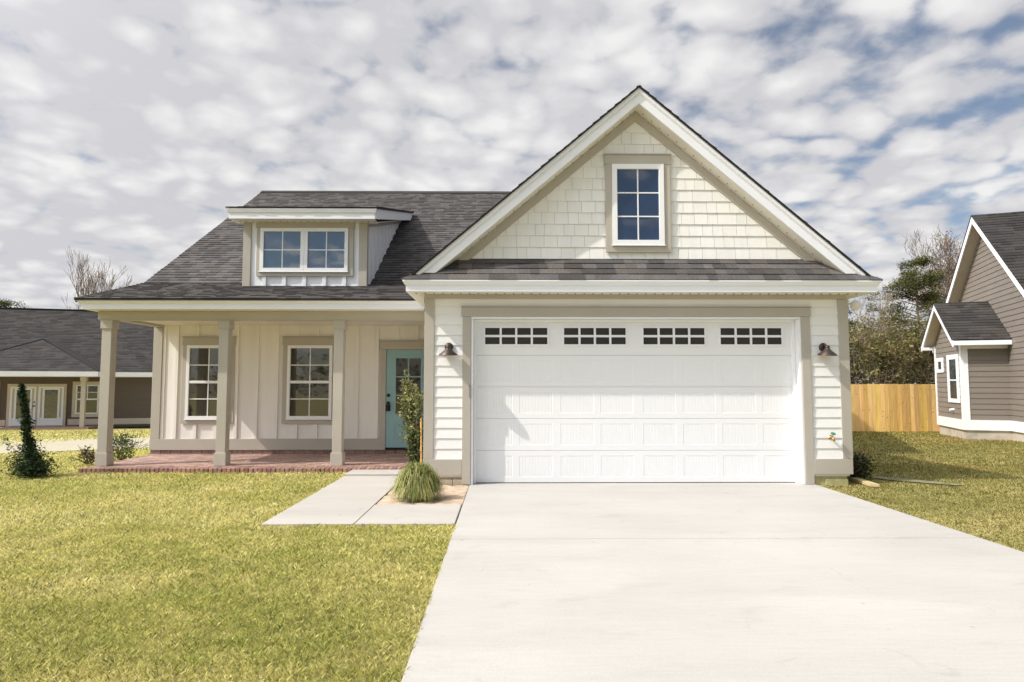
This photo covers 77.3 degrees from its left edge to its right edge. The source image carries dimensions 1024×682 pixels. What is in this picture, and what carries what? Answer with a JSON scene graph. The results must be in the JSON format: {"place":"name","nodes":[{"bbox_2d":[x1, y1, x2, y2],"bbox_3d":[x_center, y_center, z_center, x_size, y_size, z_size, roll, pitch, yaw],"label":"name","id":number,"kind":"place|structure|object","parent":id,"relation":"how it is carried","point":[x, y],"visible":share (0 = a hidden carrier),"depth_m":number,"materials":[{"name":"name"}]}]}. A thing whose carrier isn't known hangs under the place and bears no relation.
{"place":"outdoors","nodes":[
{"label":"outdoors","id":0,"kind":"place"},
{"bbox_2d":[0,437,149,452],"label":"gravel path","id":1,"kind":"structure","parent":0,"point":[61,445],"depth_m":18.00,"materials":[{"name":"beige gravel"}]},
{"bbox_2d":[261,470,460,526],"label":"front walk","id":2,"kind":"structure","parent":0,"point":[353,497],"depth_m":7.52,"materials":[{"name":"concrete"}]},
{"bbox_2d":[388,459,451,503],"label":"ornamental grass","id":3,"kind":"object","parent":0,"point":[416,481],"depth_m":8.00,"materials":[{"name":"green plant"}]},
{"bbox_2d":[0,426,1023,681],"bbox_3d":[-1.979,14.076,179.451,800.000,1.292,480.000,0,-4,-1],"label":"lawn","id":4,"kind":"structure","parent":0,"point":[846,490],"depth_m":5.87,"materials":[{"name":"green plant"}]},
{"bbox_2d":[0,298,26,307],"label":"pine tree","id":5,"kind":"object","parent":4,"relation":"on","point":[5,303],"visible":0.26,"depth_m":60.54,"materials":[{"name":"green plant"}]},
{"bbox_2d":[2,451,49,465],"bbox_3d":[-8.954,2.174,11.771,0.582,0.366,0.714,1,-4,-18],"label":"dry shrub","id":6,"kind":"object","parent":4,"relation":"on","point":[15,457],"visible":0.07,"depth_m":11.66,"materials":[{"name":"brown plant"}]},
{"bbox_2d":[0,382,60,478],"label":"conifer shrub","id":7,"kind":"object","parent":4,"relation":"on","point":[33,464],"visible":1,"depth_m":10.15,"materials":[{"name":"green plant"}]},
{"bbox_2d":[0,307,153,429],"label":"house","id":8,"kind":"structure","parent":4,"relation":"on","point":[50,359],"depth_m":34.28,"materials":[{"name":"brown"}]},
{"bbox_2d":[5,384,66,426],"bbox_3d":[-24.718,3.331,33.268,2.650,2.200,0.200,1,-4,-16],"label":"french door","id":9,"kind":"structure","parent":8,"relation":"in","point":[48,402],"depth_m":33.30,"materials":[{"name":"white paint"}]},
{"bbox_2d":[71,382,99,416],"bbox_3d":[-22.524,3.091,33.952,1.400,1.870,0.100,1,-4,-16],"label":"window","id":10,"kind":"structure","parent":8,"relation":"in","point":[93,388],"depth_m":33.94,"materials":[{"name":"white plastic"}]},
{"bbox_2d":[69,444,95,464],"bbox_3d":[-7.964,2.155,11.953,0.423,0.442,0.581,-3,-5,41],"label":"twiggy shrub","id":11,"kind":"object","parent":4,"relation":"on","point":[88,456],"visible":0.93,"depth_m":11.92,"materials":[{"name":"brown plant"}]},
{"bbox_2d":[61,245,131,309],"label":"bare tree","id":12,"kind":"object","parent":4,"relation":"on","point":[93,285],"visible":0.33,"depth_m":54.91,"materials":[{"name":"brown plant"}]},
{"bbox_2d":[93,427,147,461],"bbox_3d":[-7.898,2.099,12.951,0.971,0.724,0.833,0,-4,-1],"label":"leafy shrub","id":13,"kind":"object","parent":4,"relation":"on","point":[122,442],"visible":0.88,"depth_m":12.85,"materials":[{"name":"green plant"}]},
{"bbox_2d":[376,485,468,504],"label":"planting bed soil","id":14,"kind":"structure","parent":4,"relation":"on","point":[456,494],"depth_m":8.21,"materials":[{"name":"beige soil"}]},
{"bbox_2d":[395,369,423,463],"bbox_3d":[-1.528,1.285,9.940,0.534,1.719,0.586,2,-4,-24],"label":"holly shrub","id":15,"kind":"object","parent":14,"relation":"on","point":[412,407],"visible":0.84,"depth_m":9.87,"materials":[{"name":"green plant"}]},
{"bbox_2d":[420,418,421,464],"bbox_3d":[-1.391,1.669,9.796,0.039,0.970,0.028,0,-4,-1],"label":"plant stake","id":16,"kind":"object","parent":14,"relation":"on","point":[420,440],"visible":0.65,"depth_m":9.80,"materials":[{"name":"brown wood"}]},
{"bbox_2d":[73,85,882,485],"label":"house","id":17,"kind":"structure","parent":4,"relation":"on","point":[639,283],"depth_m":9.64,"materials":[{"name":"beige paint"}]},
{"bbox_2d":[180,336,236,423],"bbox_3d":[-6.110,0.782,12.868,1.095,1.754,0.064,0,-4,-1],"label":"window","id":18,"kind":"structure","parent":17,"relation":"in","point":[200,353],"depth_m":12.87,"materials":[{"name":"white plastic"}]},
{"bbox_2d":[281,336,333,423],"bbox_3d":[-4.076,0.785,12.890,1.137,1.757,0.064,0,-4,-1],"label":"window","id":19,"kind":"structure","parent":17,"relation":"in","point":[308,361],"depth_m":12.90,"materials":[{"name":"white plastic"}]},
{"bbox_2d":[385,350,423,447],"bbox_3d":[-2.082,1.160,12.889,0.910,1.955,0.090,0,-4,-1],"label":"front door","id":20,"kind":"structure","parent":17,"relation":"in","point":[398,361],"depth_m":12.91,"materials":[{"name":"teal paint"}]},
{"bbox_2d":[439,343,456,355],"bbox_3d":[-0.931,0.118,9.348,0.276,0.202,0.275,0,-4,-1],"label":"wall lamp","id":21,"kind":"object","parent":17,"relation":"attached to","point":[448,351],"visible":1,"depth_m":9.29,"materials":[{"name":"brown metal"}]},
{"bbox_2d":[476,322,794,482],"bbox_3d":[1.851,0.914,9.630,4.795,2.406,0.064,0,-4,-1],"label":"garage door","id":22,"kind":"structure","parent":17,"relation":"in","point":[557,402],"depth_m":9.61,"materials":[{"name":"metal"}]},
{"bbox_2d":[603,153,671,252],"bbox_3d":[1.893,-2.074,9.606,1.024,1.500,0.064,0,-4,-1],"label":"window","id":23,"kind":"structure","parent":17,"relation":"in","point":[637,185],"depth_m":9.61,"materials":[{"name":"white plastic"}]},
{"bbox_2d":[817,343,837,355],"bbox_3d":[4.632,0.122,9.409,0.276,0.202,0.275,0,-4,-1],"label":"wall lamp","id":24,"kind":"object","parent":17,"relation":"attached to","point":[825,349],"visible":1,"depth_m":9.37,"materials":[{"name":"brown metal"}]},
{"bbox_2d":[828,432,835,440],"bbox_3d":[4.696,1.403,9.387,0.072,0.132,0.130,0,-4,-1],"label":"hose tap","id":25,"kind":"object","parent":17,"relation":"attached to","point":[831,437],"visible":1,"depth_m":9.36,"materials":[{"name":"gold metal"}]},
{"bbox_2d":[848,300,860,309],"bbox_3d":[5.258,-0.569,9.951,0.288,0.198,0.124,-3,-5,37],"label":"flood light","id":26,"kind":"object","parent":17,"relation":"attached to","point":[855,304],"visible":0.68,"depth_m":9.88,"materials":[{"name":"white paint"}]},
{"bbox_2d":[847,299,860,326],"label":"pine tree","id":27,"kind":"object","parent":4,"relation":"on","point":[850,322],"visible":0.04,"depth_m":43.01,"materials":[{"name":"green plant"}]},
{"bbox_2d":[847,476,878,486],"bbox_3d":[5.224,2.097,9.570,0.121,0.045,0.812,0,-4,4],"label":"wooden board","id":28,"kind":"object","parent":4,"relation":"on","point":[865,482],"visible":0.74,"depth_m":9.42,"materials":[{"name":"brown wood"}]},
{"bbox_2d":[850,445,875,478],"bbox_3d":[5.269,1.905,9.901,0.709,0.583,0.598,2,-4,-22],"label":"dark shrub","id":29,"kind":"object","parent":4,"relation":"on","point":[859,467],"visible":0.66,"depth_m":9.83,"materials":[{"name":"green plant"}]},
{"bbox_2d":[849,313,879,383],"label":"scrub tree","id":30,"kind":"object","parent":4,"relation":"on","point":[864,334],"visible":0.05,"depth_m":41.91,"materials":[{"name":"green plant"}]},
{"bbox_2d":[849,316,882,371],"bbox_3d":[19.720,1.476,38.587,4.270,5.850,3.631,0,-4,-1],"label":"scrub tree","id":31,"kind":"object","parent":4,"relation":"on","point":[852,362],"visible":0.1,"depth_m":37.90,"materials":[{"name":"green plant"}]},
{"bbox_2d":[848,275,900,383],"bbox_3d":[21.839,-0.195,38.977,2.464,9.246,3.968,3,-5,-38],"label":"bare tree","id":32,"kind":"object","parent":4,"relation":"on","point":[882,307],"visible":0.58,"depth_m":38.24,"materials":[{"name":"brown plant"}]},
{"bbox_2d":[852,291,907,383],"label":"pine tree","id":33,"kind":"object","parent":4,"relation":"on","point":[869,299],"visible":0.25,"depth_m":41.70,"materials":[{"name":"green plant"}]},
{"bbox_2d":[849,313,922,383],"bbox_3d":[21.273,1.303,37.410,3.791,5.996,4.600,0,-4,-1],"label":"scrub tree","id":34,"kind":"object","parent":4,"relation":"on","point":[874,367],"visible":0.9,"depth_m":36.86,"materials":[{"name":"green plant"}]},
{"bbox_2d":[849,300,934,384],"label":"undergrowth","id":35,"kind":"object","parent":4,"relation":"on","point":[916,378],"visible":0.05,"depth_m":37.58,"materials":[{"name":"green plant"}]},
{"bbox_2d":[861,314,928,383],"bbox_3d":[22.493,1.377,38.314,4.624,6.005,4.023,2,-4,-24],"label":"scrub tree","id":36,"kind":"object","parent":4,"relation":"on","point":[898,340],"visible":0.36,"depth_m":37.71,"materials":[{"name":"green plant"}]},
{"bbox_2d":[851,384,939,431],"bbox_3d":[12.344,2.276,21.562,6.163,1.660,0.063,0,-4,-1],"label":"fence","id":37,"kind":"object","parent":4,"relation":"on","point":[893,407],"visible":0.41,"depth_m":21.54,"materials":[{"name":"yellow wood"}]},
{"bbox_2d":[874,311,926,384],"bbox_3d":[24.526,1.322,39.261,4.274,6.266,4.584,-1,-4,14],"label":"scrub tree","id":38,"kind":"object","parent":4,"relation":"on","point":[904,321],"visible":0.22,"depth_m":38.38,"materials":[{"name":"green plant"}]},
{"bbox_2d":[879,253,951,384],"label":"pine tree","id":39,"kind":"object","parent":4,"relation":"on","point":[913,282],"visible":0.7,"depth_m":40.63,"materials":[{"name":"green plant"}]},
{"bbox_2d":[896,324,934,381],"bbox_3d":[25.356,1.582,37.185,3.703,5.436,5.795,3,-5,-34],"label":"scrub tree","id":40,"kind":"object","parent":4,"relation":"on","point":[928,361],"visible":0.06,"depth_m":37.82,"materials":[{"name":"green plant"}]},
{"bbox_2d":[872,476,964,484],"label":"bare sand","id":41,"kind":"structure","parent":4,"relation":"on","point":[913,480],"depth_m":9.65,"materials":[{"name":"soil"}]},
{"bbox_2d":[912,323,933,372],"bbox_3d":[26.072,1.526,38.433,3.921,5.751,3.538,0,-4,-1],"label":"scrub tree","id":42,"kind":"object","parent":4,"relation":"on","point":[922,338],"visible":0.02,"depth_m":38.86,"materials":[{"name":"green plant"}]},
{"bbox_2d":[908,286,943,382],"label":"pine tree","id":43,"kind":"object","parent":4,"relation":"on","point":[922,314],"visible":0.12,"depth_m":44.46,"materials":[{"name":"green plant"}]},
{"bbox_2d":[896,223,960,325],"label":"bare tree","id":44,"kind":"object","parent":4,"relation":"on","point":[946,260],"visible":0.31,"depth_m":44.99,"materials":[{"name":"brown plant"}]},
{"bbox_2d":[899,228,964,302],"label":"bare tree","id":45,"kind":"object","parent":4,"relation":"on","point":[940,267],"visible":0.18,"depth_m":45.67,"materials":[{"name":"brown plant"}]},
{"bbox_2d":[921,211,1023,441],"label":"house","id":46,"kind":"structure","parent":4,"relation":"on","point":[973,340],"depth_m":18.09,"materials":[{"name":"grey"}]},
{"bbox_2d":[936,358,943,372],"bbox_3d":[13.423,0.764,20.075,0.035,0.460,0.700,-1,-4,19],"label":"window","id":47,"kind":"structure","parent":46,"relation":"in","point":[939,361],"depth_m":20.05,"materials":[{"name":"white paint"}]},
{"bbox_2d":[946,354,960,402],"bbox_3d":[13.009,1.109,18.865,0.035,1.410,1.050,-1,-4,19],"label":"window","id":48,"kind":"structure","parent":46,"relation":"in","point":[952,362],"depth_m":18.84,"materials":[{"name":"white paint"}]},
{"bbox_2d":[0,0,1023,383],"label":"sky","id":49,"kind":"structure","parent":0,"point":[129,129],"materials":[{"name":"white"}]},
{"bbox_2d":[401,483,1023,681],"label":"driveway","id":50,"kind":"structure","parent":0,"point":[667,582],"depth_m":4.55,"materials":[{"name":"concrete"}]}
]}

